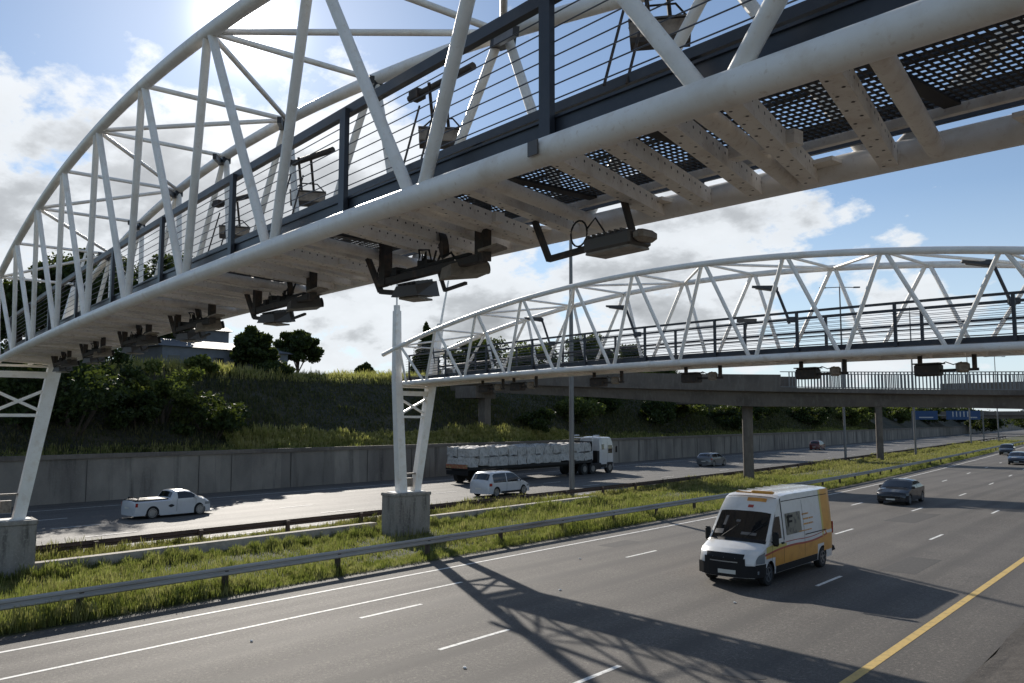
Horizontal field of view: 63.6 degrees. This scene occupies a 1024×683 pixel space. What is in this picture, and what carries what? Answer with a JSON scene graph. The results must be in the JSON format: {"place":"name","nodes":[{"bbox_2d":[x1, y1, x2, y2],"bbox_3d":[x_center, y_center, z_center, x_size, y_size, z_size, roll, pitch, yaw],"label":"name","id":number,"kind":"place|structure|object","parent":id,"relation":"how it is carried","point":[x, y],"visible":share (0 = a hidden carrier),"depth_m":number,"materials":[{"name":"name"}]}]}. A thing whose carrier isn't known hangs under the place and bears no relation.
{"place":"outdoors","nodes":[
{"label":"outdoors","id":0,"kind":"place"},
{"bbox_2d":[125,327,232,357],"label":"building","id":1,"kind":"structure","parent":0,"point":[221,335],"depth_m":90.76,"materials":[{"name":"white concrete"}]},
{"bbox_2d":[98,354,448,386],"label":"crest grass","id":2,"kind":"structure","parent":0,"point":[226,368],"depth_m":73.98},
{"bbox_2d":[0,367,1012,455],"bbox_3d":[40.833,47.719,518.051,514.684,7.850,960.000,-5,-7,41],"label":"embankment","id":3,"kind":"structure","parent":0,"point":[888,423],"depth_m":72.13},
{"bbox_2d":[0,343,34,397],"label":"bush","id":4,"kind":"object","parent":3,"relation":"on","point":[2,368],"visible":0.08,"depth_m":53.82,"materials":[{"name":"green plant"}]},
{"bbox_2d":[0,276,61,348],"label":"tree","id":5,"kind":"object","parent":3,"relation":"on","point":[8,289],"visible":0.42,"depth_m":65.38,"materials":[{"name":"green plant"}]},
{"bbox_2d":[0,367,83,430],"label":"bush","id":6,"kind":"object","parent":3,"relation":"on","point":[23,389],"visible":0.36,"depth_m":50.98,"materials":[{"name":"green plant"}]},
{"bbox_2d":[27,250,119,318],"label":"tree","id":7,"kind":"object","parent":3,"relation":"on","point":[68,269],"visible":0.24,"depth_m":70.53,"materials":[{"name":"green plant"}]},
{"bbox_2d":[14,360,134,435],"bbox_3d":[-28.419,4.335,53.364,6.903,7.092,10.761,5,-7,-41],"label":"bush","id":8,"kind":"object","parent":3,"relation":"on","point":[89,385],"visible":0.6,"depth_m":51.89,"materials":[{"name":"green plant"}]},
{"bbox_2d":[59,348,143,413],"bbox_3d":[-29.079,2.745,56.985,5.770,6.972,7.299,-1,-6,12],"label":"bush","id":9,"kind":"object","parent":3,"relation":"on","point":[118,357],"visible":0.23,"depth_m":58.43,"materials":[{"name":"green plant"}]},
{"bbox_2d":[61,248,144,357],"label":"tree","id":10,"kind":"object","parent":3,"relation":"on","point":[81,254],"visible":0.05,"depth_m":75.51,"materials":[{"name":"green plant"}]},
{"bbox_2d":[97,389,167,429],"bbox_3d":[-26.243,5.355,56.880,4.640,4.145,4.783,-5,-7,41],"label":"bush","id":11,"kind":"object","parent":3,"relation":"on","point":[121,415],"visible":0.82,"depth_m":56.16,"materials":[{"name":"green plant"}]},
{"bbox_2d":[123,252,196,344],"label":"tree","id":12,"kind":"object","parent":3,"relation":"on","point":[151,274],"visible":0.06,"depth_m":79.58,"materials":[{"name":"green plant"}]},
{"bbox_2d":[124,359,205,424],"bbox_3d":[-24.435,4.233,58.575,6.492,6.304,4.789,-5,-7,41],"label":"bush","id":13,"kind":"object","parent":3,"relation":"on","point":[180,385],"visible":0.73,"depth_m":58.81,"materials":[{"name":"green plant"}]},
{"bbox_2d":[183,354,220,373],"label":"bush","id":14,"kind":"object","parent":3,"relation":"on","point":[201,361],"visible":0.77,"depth_m":68.11,"materials":[{"name":"green plant"}]},
{"bbox_2d":[169,390,253,440],"bbox_3d":[-22.024,6.110,60.323,5.857,4.917,5.936,0,-5,0],"label":"bush","id":15,"kind":"object","parent":3,"relation":"on","point":[222,417],"visible":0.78,"depth_m":58.87,"materials":[{"name":"green plant"}]},
{"bbox_2d":[131,338,291,368],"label":"building","id":16,"kind":"structure","parent":3,"relation":"on","point":[170,349],"depth_m":76.27,"materials":[{"name":"grey concrete"}]},
{"bbox_2d":[229,325,280,370],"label":"tree","id":17,"kind":"object","parent":3,"relation":"on","point":[252,344],"visible":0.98,"depth_m":77.95,"materials":[{"name":"green plant"}]},
{"bbox_2d":[256,360,296,374],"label":"bush","id":18,"kind":"object","parent":3,"relation":"on","point":[275,364],"visible":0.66,"depth_m":75.45,"materials":[{"name":"green plant"}]},
{"bbox_2d":[272,329,324,370],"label":"tree","id":19,"kind":"object","parent":3,"relation":"on","point":[300,345],"visible":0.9,"depth_m":85.13,"materials":[{"name":"green plant"}]},
{"bbox_2d":[354,361,375,373],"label":"tree","id":20,"kind":"object","parent":3,"relation":"on","point":[366,365],"visible":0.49,"depth_m":98.12,"materials":[{"name":"green plant"}]},
{"bbox_2d":[222,422,576,449],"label":"slope foot grass","id":21,"kind":"structure","parent":3,"relation":"on","point":[445,432],"depth_m":69.02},
{"bbox_2d":[410,321,440,374],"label":"tree","id":22,"kind":"object","parent":3,"relation":"on","point":[426,327],"visible":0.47,"depth_m":97.80,"materials":[{"name":"green plant"}]},
{"bbox_2d":[0,426,866,455],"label":"wall top grass","id":23,"kind":"structure","parent":3,"relation":"on","point":[502,439],"depth_m":64.17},
{"bbox_2d":[0,364,875,455],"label":"slope grass","id":24,"kind":"structure","parent":3,"relation":"on","point":[772,424],"depth_m":75.59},
{"bbox_2d":[441,336,508,369],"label":"tree","id":25,"kind":"object","parent":3,"relation":"on","point":[474,343],"visible":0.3,"depth_m":103.60,"materials":[{"name":"green plant"}]},
{"bbox_2d":[455,386,495,426],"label":"bridge pier","id":26,"kind":"structure","parent":3,"relation":"on","point":[484,401],"depth_m":83.36,"materials":[{"name":"concrete"}]},
{"bbox_2d":[502,341,557,370],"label":"tree","id":27,"kind":"object","parent":3,"relation":"on","point":[537,353],"visible":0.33,"depth_m":111.58,"materials":[{"name":"green plant"}]},
{"bbox_2d":[515,407,555,432],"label":"bush","id":28,"kind":"object","parent":3,"relation":"on","point":[539,418],"visible":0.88,"depth_m":88.50,"materials":[{"name":"green plant"}]},
{"bbox_2d":[554,396,605,422],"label":"bush","id":29,"kind":"object","parent":3,"relation":"on","point":[584,409],"visible":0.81,"depth_m":96.78,"materials":[{"name":"green plant"}]},
{"bbox_2d":[561,333,613,365],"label":"tree","id":30,"kind":"object","parent":3,"relation":"on","point":[590,345],"visible":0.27,"depth_m":120.82,"materials":[{"name":"green plant"}]},
{"bbox_2d":[576,396,625,413],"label":"bush","id":31,"kind":"object","parent":3,"relation":"on","point":[613,404],"visible":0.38,"depth_m":105.20,"materials":[{"name":"green plant"}]},
{"bbox_2d":[602,344,647,372],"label":"tree","id":32,"kind":"object","parent":3,"relation":"on","point":[626,353],"visible":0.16,"depth_m":128.57,"materials":[{"name":"green plant"}]},
{"bbox_2d":[638,400,676,425],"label":"bush","id":33,"kind":"object","parent":3,"relation":"on","point":[659,412],"visible":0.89,"depth_m":112.16,"materials":[{"name":"green plant"}]},
{"bbox_2d":[674,404,707,417],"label":"bush","id":34,"kind":"object","parent":3,"relation":"on","point":[695,409],"visible":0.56,"depth_m":121.79,"materials":[{"name":"green plant"}]},
{"bbox_2d":[703,405,755,430],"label":"bush","id":35,"kind":"object","parent":3,"relation":"on","point":[725,415],"visible":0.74,"depth_m":130.82,"materials":[{"name":"green plant"}]},
{"bbox_2d":[735,406,768,419],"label":"bush","id":36,"kind":"object","parent":3,"relation":"on","point":[759,412],"visible":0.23,"depth_m":142.30,"materials":[{"name":"green plant"}]},
{"bbox_2d":[784,407,828,425],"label":"bush","id":37,"kind":"object","parent":3,"relation":"on","point":[801,414],"visible":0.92,"depth_m":165.26,"materials":[{"name":"green plant"}]},
{"bbox_2d":[834,407,874,425],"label":"bush","id":38,"kind":"object","parent":3,"relation":"on","point":[852,417],"visible":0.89,"depth_m":189.95,"materials":[{"name":"green plant"}]},
{"bbox_2d":[884,407,917,422],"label":"bush","id":39,"kind":"object","parent":3,"relation":"on","point":[901,414],"visible":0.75,"depth_m":234.04,"materials":[{"name":"green plant"}]},
{"bbox_2d":[0,445,1023,682],"bbox_3d":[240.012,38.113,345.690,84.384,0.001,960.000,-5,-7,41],"label":"road","id":40,"kind":"structure","parent":0,"point":[667,611],"depth_m":20.80,"materials":[{"name":"asphalt"}]},
{"bbox_2d":[0,582,461,679],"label":"road marking","id":41,"kind":"object","parent":40,"relation":"on","point":[213,634],"visible":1,"depth_m":18.93,"materials":[{"name":"white paint"}]},
{"bbox_2d":[438,629,508,649],"bbox_3d":[-0.834,6.756,18.748,0.127,0.001,2.300,-5,-7,41],"label":"road marking","id":42,"kind":"object","parent":40,"relation":"on","point":[463,642],"visible":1,"depth_m":18.71,"materials":[{"name":"white paint"}]},
{"bbox_2d":[0,447,1022,652],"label":"road marking","id":43,"kind":"object","parent":40,"relation":"on","point":[355,585],"visible":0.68,"depth_m":23.77,"materials":[{"name":"white paint"}]},
{"bbox_2d":[574,665,620,682],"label":"road marking","id":44,"kind":"object","parent":40,"relation":"on","point":[599,673],"visible":1,"depth_m":16.16,"materials":[{"name":"white paint"}]},
{"bbox_2d":[598,540,639,546],"bbox_3d":[4.374,8.143,33.275,0.830,0.001,2.060,-5,-7,41],"label":"road patch","id":45,"kind":"object","parent":40,"relation":"on","point":[620,543],"visible":1,"depth_m":33.30,"materials":[{"name":"asphalt"}]},
{"bbox_2d":[721,668,765,679],"bbox_3d":[4.547,6.521,16.184,0.895,0.001,0.685,-5,-7,41],"label":"tar stain","id":46,"kind":"object","parent":40,"relation":"on","point":[743,674],"visible":1,"depth_m":16.17,"materials":[{"name":"black"}]},
{"bbox_2d":[699,484,834,585],"bbox_3d":[8.523,6.221,27.331,2.460,2.725,6.660,-5,-7,41],"label":"panel van","id":47,"kind":"object","parent":40,"relation":"on","point":[761,535],"visible":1,"depth_m":26.02,"materials":[{"name":"white paint"}]},
{"bbox_2d":[877,478,924,504],"bbox_3d":[23.671,9.066,50.299,2.040,1.440,4.490,-4,-7,40],"label":"car","id":48,"kind":"object","parent":40,"relation":"on","point":[907,491],"visible":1,"depth_m":49.26,"materials":[{"name":"black paint"}]},
{"bbox_2d":[880,557,940,574],"bbox_3d":[13.800,7.701,28.452,1.142,0.001,3.691,-5,-7,41],"label":"road patch","id":49,"kind":"object","parent":40,"relation":"on","point":[912,565],"visible":1,"depth_m":28.36,"materials":[{"name":"asphalt"}]},
{"bbox_2d":[883,512,940,522],"bbox_3d":[20.574,9.030,42.362,1.495,0.001,4.989,-5,-7,41],"label":"road patch","id":50,"kind":"object","parent":40,"relation":"on","point":[912,517],"visible":1,"depth_m":42.36,"materials":[{"name":"asphalt"}]},
{"bbox_2d":[839,557,1023,682],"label":"road marking","id":51,"kind":"object","parent":40,"relation":"on","point":[871,665],"visible":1,"depth_m":19.58,"materials":[{"name":"yellow paint"}]},
{"bbox_2d":[998,444,1015,454],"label":"car","id":52,"kind":"object","parent":40,"relation":"on","point":[1006,448],"visible":0.82,"depth_m":119.32,"materials":[{"name":"black paint"}]},
{"bbox_2d":[1007,451,1023,463],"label":"car","id":53,"kind":"object","parent":40,"relation":"on","point":[1015,456],"visible":1,"depth_m":93.22,"materials":[{"name":"black paint"}]},
{"bbox_2d":[0,429,1023,547],"bbox_3d":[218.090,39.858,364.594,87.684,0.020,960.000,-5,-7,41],"label":"road","id":54,"kind":"structure","parent":0,"point":[237,508],"depth_m":53.55,"materials":[{"name":"asphalt"}]},
{"bbox_2d":[121,488,213,518],"bbox_3d":[-17.764,8.324,42.730,1.881,1.358,4.318,-5,-7,41],"label":"pickup car","id":55,"kind":"object","parent":54,"relation":"on","point":[172,501],"visible":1,"depth_m":42.04,"materials":[{"name":"white paint"}]},
{"bbox_2d":[470,468,528,496],"bbox_3d":[-0.741,9.313,54.769,2.080,1.714,4.390,-5,-7,41],"label":"car","id":56,"kind":"object","parent":54,"relation":"on","point":[494,483],"visible":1,"depth_m":53.54,"materials":[{"name":"white paint"}]},
{"bbox_2d":[446,435,616,481],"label":"articulated truck","id":57,"kind":"object","parent":54,"relation":"on","point":[602,450],"visible":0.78,"depth_m":75.28,"materials":[{"name":"white metal"}]},
{"bbox_2d":[457,456,478,467],"bbox_3d":[-3.423,9.379,64.328,1.312,0.856,1.152,2,-9,37],"label":"bagged bale","id":58,"kind":"object","parent":57,"relation":"on","point":[470,462],"visible":0.8,"depth_m":63.95},
{"bbox_2d":[458,447,478,457],"bbox_3d":[-3.417,8.623,64.406,1.314,0.744,1.153,-1,-2,38],"label":"bagged bale","id":59,"kind":"object","parent":58,"relation":"on","point":[468,452],"visible":1,"depth_m":64.05},
{"bbox_2d":[478,457,488,465],"bbox_3d":[-2.653,9.456,65.213,1.290,0.755,1.191,-4,-8,37],"label":"bagged bale","id":60,"kind":"object","parent":57,"relation":"on","point":[483,461],"visible":0.56,"depth_m":64.76},
{"bbox_2d":[472,445,489,457],"bbox_3d":[-2.657,8.714,65.279,1.330,0.886,1.238,-3,-2,38],"label":"bagged bale","id":61,"kind":"object","parent":60,"relation":"on","point":[483,451],"visible":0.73,"depth_m":64.91},
{"bbox_2d":[697,452,725,466],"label":"car","id":62,"kind":"object","parent":54,"relation":"on","point":[710,458],"visible":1,"depth_m":88.76,"materials":[{"name":"silver metal"}]},
{"bbox_2d":[809,440,825,449],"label":"car","id":63,"kind":"object","parent":54,"relation":"on","point":[817,444],"visible":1,"depth_m":137.12,"materials":[{"name":"red paint"}]},
{"bbox_2d":[911,411,984,440],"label":"road sign","id":64,"kind":"object","parent":54,"relation":"on","point":[949,415],"visible":0.89,"depth_m":204.20,"materials":[{"name":"blue"}]},
{"bbox_2d":[0,435,1023,637],"bbox_3d":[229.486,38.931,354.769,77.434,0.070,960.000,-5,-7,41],"label":"median","id":65,"kind":"object","parent":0,"point":[305,582],"visible":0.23,"depth_m":29.71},
{"bbox_2d":[0,517,38,578],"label":"concrete pedestal","id":66,"kind":"object","parent":65,"relation":"on","point":[17,543],"visible":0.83,"depth_m":25.32,"materials":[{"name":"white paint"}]},
{"bbox_2d":[35,496,591,572],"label":"barrier wall","id":67,"kind":"structure","parent":65,"relation":"on","point":[223,544],"depth_m":31.12,"materials":[{"name":"concrete"}]},
{"bbox_2d":[0,492,651,585],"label":"wall foot grass","id":68,"kind":"structure","parent":65,"relation":"on","point":[164,554],"depth_m":31.12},
{"bbox_2d":[381,490,430,536],"bbox_3d":[-4.585,7.420,35.731,1.920,1.860,1.060,5,-7,-41],"label":"concrete pedestal","id":69,"kind":"object","parent":65,"relation":"on","point":[403,512],"visible":0.84,"depth_m":35.26,"materials":[{"name":"grey concrete"}]},
{"bbox_2d":[381,246,1023,491],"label":"toll gantry","id":70,"kind":"object","parent":69,"relation":"on","point":[993,344],"visible":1,"depth_m":24.80,"materials":[{"name":"metal"}]},
{"bbox_2d":[479,379,504,392],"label":"camera rig","id":71,"kind":"object","parent":70,"relation":"attached to","point":[486,388],"visible":0.99,"depth_m":32.87,"materials":[{"name":"black metal"}]},
{"bbox_2d":[508,376,537,390],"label":"camera rig","id":72,"kind":"object","parent":70,"relation":"attached to","point":[517,386],"visible":0.97,"depth_m":31.47,"materials":[{"name":"black metal"}]},
{"bbox_2d":[524,317,554,346],"bbox_3d":[1.073,-0.363,31.738,1.213,1.174,0.260,-1,-6,15],"label":"flood lamp","id":73,"kind":"object","parent":70,"relation":"attached to","point":[539,319],"visible":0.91,"depth_m":31.66,"materials":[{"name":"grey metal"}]},
{"bbox_2d":[588,371,623,386],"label":"camera rig","id":74,"kind":"object","parent":70,"relation":"attached to","point":[595,381],"visible":1,"depth_m":28.35,"materials":[{"name":"black metal"}]},
{"bbox_2d":[606,305,640,337],"bbox_3d":[3.866,-0.685,28.604,1.212,1.174,0.260,-1,-6,15],"label":"flood lamp","id":75,"kind":"object","parent":70,"relation":"attached to","point":[621,307],"visible":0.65,"depth_m":28.53,"materials":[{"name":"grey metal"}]},
{"bbox_2d":[679,365,722,382],"bbox_3d":[5.864,0.997,25.415,0.399,0.522,1.472,5,-7,-41],"label":"camera rig","id":76,"kind":"object","parent":70,"relation":"attached to","point":[690,377],"visible":0.97,"depth_m":25.44,"materials":[{"name":"black metal"}]},
{"bbox_2d":[752,285,794,323],"bbox_3d":[7.699,-1.076,24.296,1.212,1.174,0.260,-1,-6,15],"label":"flood lamp","id":77,"kind":"object","parent":70,"relation":"attached to","point":[769,288],"visible":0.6,"depth_m":24.23,"materials":[{"name":"black metal"}]},
{"bbox_2d":[793,359,848,379],"bbox_3d":[8.451,0.749,22.507,0.399,0.522,1.472,5,-7,-41],"label":"camera rig","id":78,"kind":"object","parent":70,"relation":"attached to","point":[803,373],"visible":0.95,"depth_m":22.54,"materials":[{"name":"black metal"}]},
{"bbox_2d":[911,354,978,376],"bbox_3d":[10.574,0.567,20.118,0.399,0.522,1.472,5,-7,-41],"label":"camera rig","id":79,"kind":"object","parent":70,"relation":"attached to","point":[921,369],"visible":0.96,"depth_m":20.14,"materials":[{"name":"black metal"}]},
{"bbox_2d":[960,259,1020,305],"bbox_3d":[11.553,-1.408,19.960,1.213,1.174,0.260,-1,-6,15],"label":"flood lamp","id":80,"kind":"object","parent":70,"relation":"attached to","point":[986,263],"visible":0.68,"depth_m":19.90,"materials":[{"name":"black metal"}]},
{"bbox_2d":[0,471,872,631],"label":"median grass","id":81,"kind":"structure","parent":65,"relation":"on","point":[106,570],"depth_m":31.15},
{"bbox_2d":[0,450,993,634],"bbox_3d":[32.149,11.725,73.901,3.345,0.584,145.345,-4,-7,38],"label":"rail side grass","id":82,"kind":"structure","parent":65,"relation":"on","point":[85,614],"depth_m":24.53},
{"bbox_2d":[35,440,982,561],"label":"guardrail","id":83,"kind":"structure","parent":65,"relation":"on","point":[60,554],"depth_m":44.20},
{"bbox_2d":[0,441,1023,610],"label":"guardrail","id":84,"kind":"object","parent":65,"relation":"on","point":[77,594],"visible":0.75,"depth_m":26.66,"materials":[{"name":"grey galvanised steel"}]},
{"bbox_2d":[3,439,1023,606],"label":"dry median grass","id":85,"kind":"structure","parent":65,"relation":"on","point":[872,465],"depth_m":37.65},
{"bbox_2d":[36,436,1005,552],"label":"guardrail","id":86,"kind":"object","parent":65,"relation":"on","point":[199,533],"visible":0.72,"depth_m":36.98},
{"bbox_2d":[547,182,574,496],"bbox_3d":[3.767,-0.324,52.570,4.769,20.500,0.632,0,-5,3],"label":"lamp pole","id":87,"kind":"object","parent":65,"relation":"on","point":[571,438],"visible":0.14,"depth_m":52.04,"materials":[{"name":"metal"}]},
{"bbox_2d":[819,285,859,457],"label":"lamp pole","id":88,"kind":"object","parent":65,"relation":"on","point":[844,432],"visible":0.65,"depth_m":99.04,"materials":[{"name":"metal"}]},
{"bbox_2d":[892,307,918,455],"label":"lamp pole","id":89,"kind":"object","parent":65,"relation":"on","point":[915,443],"visible":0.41,"depth_m":115.45,"materials":[{"name":"metal"}]},
{"bbox_2d":[0,0,1023,410],"label":"sky","id":90,"kind":"structure","parent":0,"point":[64,64],"materials":[{"name":"blue"}]},
{"bbox_2d":[962,623,1023,682],"bbox_3d":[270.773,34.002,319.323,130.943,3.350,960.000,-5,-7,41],"label":"verge","id":91,"kind":"structure","parent":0,"point":[1004,663],"depth_m":16.60,"materials":[{"name":"concrete"}]},
{"label":"ground","id":92,"kind":"structure","parent":0,"visible":0},
{"bbox_2d":[0,424,1023,506],"bbox_3d":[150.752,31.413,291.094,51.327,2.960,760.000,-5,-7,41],"label":"retaining wall","id":93,"kind":"structure","parent":92,"relation":"on","point":[68,478],"depth_m":59.46,"materials":[{"name":"concrete"}]},
{"bbox_2d":[446,369,1023,479],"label":"road bridge","id":94,"kind":"structure","parent":92,"relation":"on","point":[747,392],"depth_m":64.51,"materials":[{"name":"concrete"}]},
{"bbox_2d":[670,381,1022,459],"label":"road bridge","id":95,"kind":"structure","parent":92,"relation":"on","point":[879,433],"depth_m":102.53,"materials":[{"name":"concrete"}]},
{"bbox_2d":[939,411,1023,418],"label":"road bridge","id":96,"kind":"structure","parent":92,"relation":"on","point":[1005,414],"depth_m":263.40,"materials":[{"name":"concrete"}]},
{"bbox_2d":[964,410,1011,431],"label":"tree","id":97,"kind":"object","parent":92,"relation":"on","point":[989,424],"visible":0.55,"depth_m":305.80,"materials":[{"name":"green plant"}]},
{"bbox_3d":[5.116,3.824,-0.481,1.920,1.860,1.060,4,-7,-39],"label":"concrete pedestal","id":98,"kind":"object","parent":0,"visible":0},
{"bbox_2d":[0,0,1023,518],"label":"toll gantry","id":99,"kind":"object","parent":98,"relation":"on","point":[676,98],"visible":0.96,"depth_m":6.87,"materials":[{"name":"metal"}]},
{"bbox_2d":[51,350,79,372],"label":"camera rig","id":100,"kind":"object","parent":99,"relation":"attached to","point":[66,362],"visible":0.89,"depth_m":23.00,"materials":[{"name":"black metal"}]},
{"bbox_2d":[79,337,114,363],"bbox_3d":[-10.224,0.112,20.413,0.511,0.848,2.414,4,-7,-39],"label":"camera rig","id":101,"kind":"object","parent":99,"relation":"attached to","point":[101,352],"visible":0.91,"depth_m":20.14,"materials":[{"name":"black metal"}]},
{"bbox_2d":[117,324,160,354],"bbox_3d":[-7.843,-0.184,17.466,0.511,0.848,2.414,4,-7,-39],"label":"camera rig","id":102,"kind":"object","parent":99,"relation":"attached to","point":[148,336],"visible":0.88,"depth_m":17.25,"materials":[{"name":"black metal"}]},
{"bbox_2d":[167,304,224,342],"bbox_3d":[-5.526,-0.447,14.594,0.511,0.848,2.414,4,-7,-39],"label":"camera rig","id":103,"kind":"object","parent":99,"relation":"attached to","point":[211,321],"visible":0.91,"depth_m":14.40,"materials":[{"name":"black metal"}]},
{"bbox_2d":[208,194,249,250],"bbox_3d":[-5.518,-2.180,16.244,0.933,1.364,1.178,2,-6,-17],"label":"roadside camera","id":104,"kind":"object","parent":99,"relation":"hanging from","point":[239,228],"visible":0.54,"depth_m":16.52,"materials":[{"name":"black metal"}]},
{"bbox_2d":[244,272,328,325],"bbox_3d":[-3.145,-0.690,11.642,0.511,0.848,2.414,4,-7,-39],"label":"camera rig","id":105,"kind":"object","parent":99,"relation":"attached to","point":[309,299],"visible":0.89,"depth_m":11.49,"materials":[{"name":"black metal"}]},
{"bbox_2d":[286,147,334,213],"bbox_3d":[-3.412,-2.408,13.591,0.933,1.364,1.178,1,-6,-13],"label":"roadside camera","id":106,"kind":"object","parent":99,"relation":"hanging from","point":[311,196],"visible":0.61,"depth_m":13.87,"materials":[{"name":"black metal"}]},
{"bbox_2d":[365,199,506,301],"bbox_3d":[-0.796,-0.903,8.726,0.511,0.848,2.414,4,-7,-39],"label":"camera rig","id":107,"kind":"object","parent":99,"relation":"attached to","point":[476,264],"visible":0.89,"depth_m":8.65,"materials":[{"name":"black metal"}]},
{"bbox_2d":[404,62,475,163],"bbox_3d":[-0.942,-2.662,10.440,0.933,1.364,1.178,1,-5,-5],"label":"roadside camera","id":108,"kind":"object","parent":99,"relation":"hanging from","point":[450,136],"visible":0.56,"depth_m":10.76,"materials":[{"name":"black metal"}]},
{"bbox_2d":[531,201,656,261],"bbox_3d":[0.667,-0.926,6.944,0.270,0.460,1.306,4,-7,-39],"label":"scanner unit","id":109,"kind":"object","parent":99,"relation":"attached to","point":[620,241],"visible":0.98,"depth_m":6.64,"materials":[{"name":"grey metal"}]},
{"bbox_2d":[603,0,690,85],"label":"roadside camera","id":110,"kind":"object","parent":99,"relation":"hanging from","point":[671,25],"visible":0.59,"depth_m":7.85,"materials":[{"name":"black metal"}]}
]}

